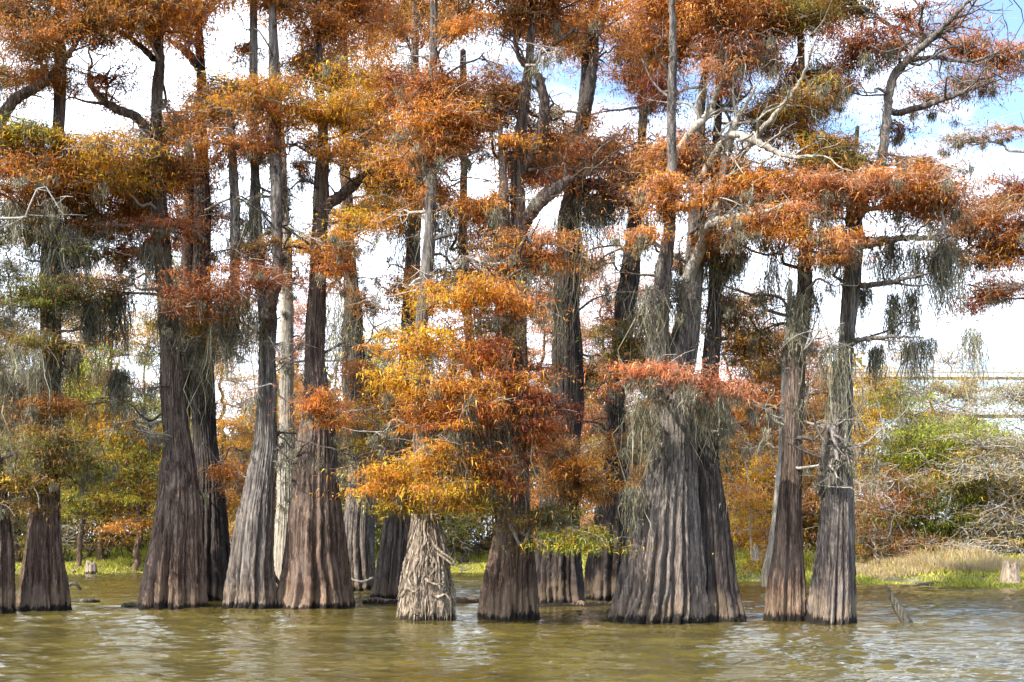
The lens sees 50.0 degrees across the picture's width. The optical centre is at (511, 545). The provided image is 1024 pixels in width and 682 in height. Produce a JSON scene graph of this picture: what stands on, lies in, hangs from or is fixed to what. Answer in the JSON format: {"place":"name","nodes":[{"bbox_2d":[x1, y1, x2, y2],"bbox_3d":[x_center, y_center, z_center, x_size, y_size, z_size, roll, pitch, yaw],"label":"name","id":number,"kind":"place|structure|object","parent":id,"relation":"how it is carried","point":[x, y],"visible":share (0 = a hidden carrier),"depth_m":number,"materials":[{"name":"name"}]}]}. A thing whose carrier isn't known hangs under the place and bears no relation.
{"place":"outdoors","nodes":[
{"label":"outdoors","id":0,"kind":"place"},
{"bbox_2d":[0,572,1023,681],"bbox_3d":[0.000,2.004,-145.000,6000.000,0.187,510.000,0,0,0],"label":"water","id":1,"kind":"structure","parent":0,"point":[960,634],"depth_m":22.40,"materials":[{"name":"brown liquid"}]},
{"bbox_2d":[0,0,150,613],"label":"cypress tree","id":2,"kind":"object","parent":1,"relation":"on","point":[13,20],"visible":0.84,"depth_m":32.51,"materials":[{"name":"brown plant"}]},
{"bbox_2d":[69,582,81,589],"bbox_3d":[-19.908,1.943,50.014,0.613,0.633,0.237,0,0,-15],"label":"driftwood","id":3,"kind":"object","parent":1,"relation":"in","point":[75,584],"visible":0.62,"depth_m":49.95,"materials":[{"name":"grey wood"}]},
{"bbox_2d":[71,598,100,601],"bbox_3d":[-15.297,1.974,39.107,1.195,0.238,0.417,0,0,-10],"label":"driftwood","id":4,"kind":"object","parent":1,"relation":"on","point":[85,600],"visible":0.65,"depth_m":39.05,"materials":[{"name":"grey wood"}]},
{"bbox_2d":[0,0,214,610],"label":"cypress tree","id":5,"kind":"object","parent":1,"relation":"on","point":[43,583],"visible":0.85,"depth_m":33.38,"materials":[{"name":"brown plant"}]},
{"bbox_2d":[121,602,137,606],"bbox_3d":[-12.487,1.958,36.126,0.714,0.253,0.353,0,0,0],"label":"driftwood","id":6,"kind":"object","parent":1,"relation":"on","point":[132,604],"visible":0.67,"depth_m":36.08,"materials":[{"name":"brown wood"}]},
{"bbox_2d":[6,0,280,609],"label":"cypress tree","id":7,"kind":"object","parent":1,"relation":"on","point":[173,576],"visible":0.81,"depth_m":35.30,"materials":[{"name":"brown plant"}]},
{"bbox_2d":[107,0,303,600],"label":"cypress tree","id":8,"kind":"object","parent":1,"relation":"on","point":[216,540],"visible":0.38,"depth_m":40.45,"materials":[{"name":"brown plant"}]},
{"bbox_2d":[106,0,373,608],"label":"cypress tree","id":9,"kind":"object","parent":1,"relation":"on","point":[250,581],"visible":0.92,"depth_m":34.75,"materials":[{"name":"orange plant"}]},
{"bbox_2d":[224,0,372,588],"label":"cypress tree","id":10,"kind":"object","parent":1,"relation":"on","point":[286,317],"visible":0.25,"depth_m":51.25,"materials":[{"name":"grey plant"}]},
{"bbox_2d":[209,0,453,609],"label":"cypress tree","id":11,"kind":"object","parent":1,"relation":"on","point":[315,572],"visible":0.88,"depth_m":35.11,"materials":[{"name":"brown plant"}]},
{"bbox_2d":[216,0,505,590],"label":"cypress tree","id":12,"kind":"object","parent":1,"relation":"on","point":[360,535],"visible":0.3,"depth_m":48.87,"materials":[{"name":"grey plant"}]},
{"bbox_2d":[351,577,373,582],"bbox_3d":[-6.017,1.368,44.041,0.962,0.247,0.190,0,0,-12],"label":"bent root","id":13,"kind":"object","parent":1,"relation":"on","point":[365,580],"visible":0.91,"depth_m":43.98,"materials":[{"name":"grey wood"}]},
{"bbox_2d":[283,0,508,598],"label":"cypress tree","id":14,"kind":"object","parent":1,"relation":"on","point":[391,557],"visible":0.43,"depth_m":40.88,"materials":[{"name":"orange plant"}]},
{"bbox_2d":[362,597,478,603],"bbox_3d":[-3.090,2.055,38.136,4.165,0.582,0.681,0,0,4],"label":"fallen log","id":15,"kind":"object","parent":1,"relation":"on","point":[378,600],"visible":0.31,"depth_m":38.00,"materials":[{"name":"brown wood"}]},
{"bbox_2d":[289,0,584,620],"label":"cypress tree","id":16,"kind":"object","parent":1,"relation":"on","point":[427,591],"visible":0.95,"depth_m":28.50,"materials":[{"name":"orange plant"}]},
{"bbox_2d":[361,48,590,522],"bbox_3d":[-1.820,-10.920,51.786,11.627,25.303,12.734,0,0,0],"label":"cypress tree","id":17,"kind":"object","parent":1,"relation":"on","point":[463,186],"visible":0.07,"depth_m":51.72,"materials":[{"name":"orange plant"}]},
{"bbox_2d":[443,471,534,556],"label":"shrub","id":18,"kind":"object","parent":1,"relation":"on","point":[476,545],"visible":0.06,"depth_m":92.35,"materials":[{"name":"green plant"}]},
{"bbox_2d":[366,0,713,620],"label":"cypress tree","id":19,"kind":"object","parent":1,"relation":"on","point":[509,589],"visible":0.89,"depth_m":29.36,"materials":[{"name":"brown plant"}]},
{"bbox_2d":[449,0,665,603],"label":"cypress tree","id":20,"kind":"object","parent":1,"relation":"on","point":[560,579],"visible":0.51,"depth_m":36.70,"materials":[{"name":"orange plant"}]},
{"bbox_2d":[539,600,611,606],"bbox_3d":[1.884,2.046,36.249,3.243,0.500,0.682,0,0,-2],"label":"fallen log","id":21,"kind":"object","parent":1,"relation":"on","point":[593,603],"visible":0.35,"depth_m":36.21,"materials":[{"name":"wood"}]},
{"bbox_2d":[532,0,765,600],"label":"cypress tree","id":22,"kind":"object","parent":1,"relation":"on","point":[601,572],"visible":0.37,"depth_m":40.39,"materials":[{"name":"brown plant"}]},
{"bbox_2d":[550,0,919,624],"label":"cypress tree","id":23,"kind":"object","parent":1,"relation":"on","point":[665,583],"visible":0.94,"depth_m":28.30,"materials":[{"name":"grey plant"}]},
{"bbox_2d":[592,0,900,621],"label":"cypress tree","id":24,"kind":"object","parent":1,"relation":"on","point":[724,595],"visible":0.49,"depth_m":29.25,"materials":[{"name":"brown plant"}]},
{"bbox_2d":[730,280,837,586],"bbox_3d":[12.063,-4.937,48.575,5.646,13.460,2.617,0,0,0],"label":"cypress tree","id":25,"kind":"object","parent":1,"relation":"on","point":[765,570],"visible":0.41,"depth_m":47.93,"materials":[{"name":"brown plant"}]},
{"bbox_2d":[685,0,947,621],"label":"cypress tree","id":26,"kind":"object","parent":1,"relation":"on","point":[785,596],"visible":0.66,"depth_m":28.75,"materials":[{"name":"brown plant"}]},
{"bbox_2d":[745,0,1023,624],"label":"cypress tree","id":27,"kind":"object","parent":1,"relation":"on","point":[832,595],"visible":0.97,"depth_m":27.86,"materials":[{"name":"grey plant"}]},
{"bbox_2d":[884,583,912,622],"bbox_3d":[10.157,1.655,28.689,0.799,1.361,0.323,0,0,23],"label":"leaning snag","id":28,"kind":"object","parent":1,"relation":"in","point":[901,612],"visible":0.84,"depth_m":28.59,"materials":[{"name":"grey wood"}]},
{"bbox_2d":[917,581,945,584],"bbox_3d":[21.540,1.952,56.179,1.758,0.307,0.503,0,0,0],"label":"driftwood","id":29,"kind":"object","parent":1,"relation":"on","point":[926,583],"visible":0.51,"depth_m":56.12,"materials":[{"name":"grey wood"}]},
{"bbox_2d":[871,109,1023,414],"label":"cypress tree","id":30,"kind":"object","parent":1,"relation":"on","point":[998,245],"visible":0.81,"depth_m":41.97,"materials":[{"name":"brown plant"}]},
{"bbox_2d":[0,0,1023,543],"label":"sky","id":31,"kind":"structure","parent":0,"point":[1005,335],"materials":[{"name":"white"}]},
{"bbox_2d":[15,549,1023,588],"bbox_3d":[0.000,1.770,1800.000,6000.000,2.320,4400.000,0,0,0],"label":"ground","id":32,"kind":"structure","parent":0,"point":[893,579],"depth_m":63.30,"materials":[{"name":"plant"}]},
{"bbox_2d":[0,215,133,561],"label":"background tree","id":33,"kind":"object","parent":32,"relation":"on","point":[16,526],"visible":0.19,"depth_m":85.08,"materials":[{"name":"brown plant"}]},
{"bbox_2d":[4,335,155,565],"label":"background tree","id":34,"kind":"object","parent":32,"relation":"on","point":[83,509],"visible":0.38,"depth_m":81.30,"materials":[{"name":"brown plant"}]},
{"bbox_2d":[12,262,162,560],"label":"background tree","id":35,"kind":"object","parent":32,"relation":"on","point":[102,556],"visible":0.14,"depth_m":84.89,"materials":[{"name":"green plant"}]},
{"bbox_2d":[84,560,97,573],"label":"tree stump","id":36,"kind":"object","parent":32,"relation":"on","point":[90,567],"visible":0.73,"depth_m":77.73,"materials":[{"name":"brown wood"}]},
{"bbox_2d":[0,418,232,561],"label":"shrub","id":37,"kind":"object","parent":32,"relation":"on","point":[109,533],"visible":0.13,"depth_m":86.37,"materials":[{"name":"green plant"}]},
{"bbox_2d":[64,306,241,570],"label":"background tree","id":38,"kind":"object","parent":32,"relation":"on","point":[139,523],"visible":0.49,"depth_m":81.29,"materials":[{"name":"green plant"}]},
{"bbox_2d":[123,252,246,546],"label":"background tree","id":39,"kind":"object","parent":32,"relation":"on","point":[159,396],"visible":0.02,"depth_m":96.68,"materials":[{"name":"orange plant"}]},
{"bbox_2d":[123,293,303,548],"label":"background tree","id":40,"kind":"object","parent":32,"relation":"on","point":[235,423],"visible":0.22,"depth_m":83.04,"materials":[{"name":"brown plant"}]},
{"bbox_2d":[224,427,276,544],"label":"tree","id":41,"kind":"object","parent":32,"relation":"on","point":[241,464],"visible":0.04,"depth_m":92.57,"materials":[{"name":"orange plant"}]},
{"bbox_2d":[216,292,346,532],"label":"background tree","id":42,"kind":"object","parent":32,"relation":"on","point":[297,318],"visible":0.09,"depth_m":92.16,"materials":[{"name":"orange plant"}]},
{"bbox_2d":[296,303,399,549],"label":"background tree","id":43,"kind":"object","parent":32,"relation":"on","point":[376,361],"visible":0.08,"depth_m":91.28,"materials":[{"name":"brown plant"}]},
{"bbox_2d":[327,327,488,552],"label":"background tree","id":44,"kind":"object","parent":32,"relation":"on","point":[393,361],"visible":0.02,"depth_m":94.85,"materials":[{"name":"brown plant"}]},
{"bbox_2d":[20,543,814,560],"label":"green tufts","id":45,"kind":"object","parent":32,"relation":"on","point":[473,557],"visible":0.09,"depth_m":89.71,"materials":[{"name":"green plant"}]},
{"bbox_2d":[0,349,866,544],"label":"distant woods","id":46,"kind":"object","parent":32,"relation":"on","point":[859,362],"visible":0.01,"depth_m":121.64,"materials":[{"name":"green plant"}]},
{"bbox_2d":[380,495,494,564],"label":"shrub","id":47,"kind":"object","parent":32,"relation":"on","point":[452,529],"visible":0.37,"depth_m":87.82,"materials":[{"name":"green plant"}]},
{"bbox_2d":[377,335,533,554],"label":"background tree","id":48,"kind":"object","parent":32,"relation":"on","point":[458,547],"visible":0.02,"depth_m":96.00,"materials":[{"name":"green plant"}]},
{"bbox_2d":[19,494,1023,554],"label":"undergrowth","id":49,"kind":"object","parent":32,"relation":"on","point":[147,540],"visible":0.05,"depth_m":94.70,"materials":[{"name":"green plant"}]},
{"bbox_2d":[458,247,605,551],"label":"background tree","id":50,"kind":"object","parent":32,"relation":"on","point":[549,329],"visible":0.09,"depth_m":88.86,"materials":[{"name":"brown plant"}]},
{"bbox_2d":[529,250,698,552],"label":"background tree","id":51,"kind":"object","parent":32,"relation":"on","point":[603,392],"visible":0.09,"depth_m":87.07,"materials":[{"name":"brown plant"}]},
{"bbox_2d":[580,314,732,525],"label":"background tree","id":52,"kind":"object","parent":32,"relation":"on","point":[642,472],"visible":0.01,"depth_m":83.17,"materials":[{"name":"brown plant"}]},
{"bbox_2d":[626,278,819,551],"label":"background tree","id":53,"kind":"object","parent":32,"relation":"on","point":[753,437],"visible":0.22,"depth_m":73.56,"materials":[{"name":"brown plant"}]},
{"bbox_2d":[752,545,759,559],"bbox_3d":[14.000,0.376,63.000,0.434,0.924,0.434,0,0,0],"label":"tree stump","id":54,"kind":"object","parent":32,"relation":"on","point":[756,552],"visible":0.99,"depth_m":62.89,"materials":[{"name":"grey wood"}]},
{"bbox_2d":[646,314,892,551],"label":"background tree","id":55,"kind":"object","parent":32,"relation":"on","point":[759,409],"visible":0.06,"depth_m":76.34,"materials":[{"name":"brown plant"}]},
{"bbox_2d":[723,448,816,575],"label":"background tree","id":56,"kind":"object","parent":32,"relation":"on","point":[760,468],"visible":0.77,"depth_m":65.45,"materials":[{"name":"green plant"}]},
{"bbox_2d":[739,318,923,552],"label":"background tree","id":57,"kind":"object","parent":32,"relation":"on","point":[812,447],"visible":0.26,"depth_m":75.22,"materials":[{"name":"brown plant"}]},
{"bbox_2d":[773,354,955,554],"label":"background tree","id":58,"kind":"object","parent":32,"relation":"on","point":[874,419],"visible":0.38,"depth_m":69.51,"materials":[{"name":"brown plant"}]},
{"bbox_2d":[805,459,981,562],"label":"shrub","id":59,"kind":"object","parent":32,"relation":"on","point":[884,542],"visible":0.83,"depth_m":65.47,"materials":[{"name":"orange plant"}]},
{"bbox_2d":[804,369,989,551],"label":"shrub","id":60,"kind":"object","parent":32,"relation":"on","point":[896,403],"visible":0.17,"depth_m":72.80,"materials":[{"name":"green plant"}]},
{"bbox_2d":[808,415,1023,553],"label":"shrub","id":61,"kind":"object","parent":32,"relation":"on","point":[928,437],"visible":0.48,"depth_m":68.52,"materials":[{"name":"green plant"}]},
{"bbox_2d":[816,367,1023,492],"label":"highway bridge","id":62,"kind":"structure","parent":32,"relation":"on","point":[990,374],"depth_m":120.00,"materials":[{"name":"concrete"}]},
{"bbox_2d":[854,329,1018,521],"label":"background tree","id":63,"kind":"object","parent":32,"relation":"on","point":[946,358],"visible":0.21,"depth_m":79.17,"materials":[{"name":"green plant"}]},
{"bbox_2d":[853,387,1023,523],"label":"road ramp","id":64,"kind":"structure","parent":32,"relation":"on","point":[986,413],"depth_m":106.20,"materials":[{"name":"concrete"}]},
{"bbox_2d":[855,543,1023,577],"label":"dry grass","id":65,"kind":"structure","parent":32,"relation":"on","point":[967,563],"depth_m":60.87,"materials":[{"name":"beige plant"}]},
{"bbox_2d":[859,358,1023,531],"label":"shrub","id":66,"kind":"object","parent":32,"relation":"on","point":[953,396],"visible":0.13,"depth_m":77.13,"materials":[{"name":"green plant"}]},
{"bbox_2d":[883,415,1023,557],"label":"shrub","id":67,"kind":"object","parent":32,"relation":"on","point":[1012,525],"visible":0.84,"depth_m":65.85,"materials":[{"name":"grey plant"}]},
{"bbox_2d":[921,375,1023,554],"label":"shrub","id":68,"kind":"object","parent":32,"relation":"on","point":[1017,396],"visible":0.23,"depth_m":70.78,"materials":[{"name":"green plant"}]},
{"bbox_2d":[998,560,1022,583],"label":"tree stump","id":69,"kind":"object","parent":32,"relation":"on","point":[1009,573],"visible":0.98,"depth_m":53.72,"materials":[{"name":"brown wood"}]}
]}

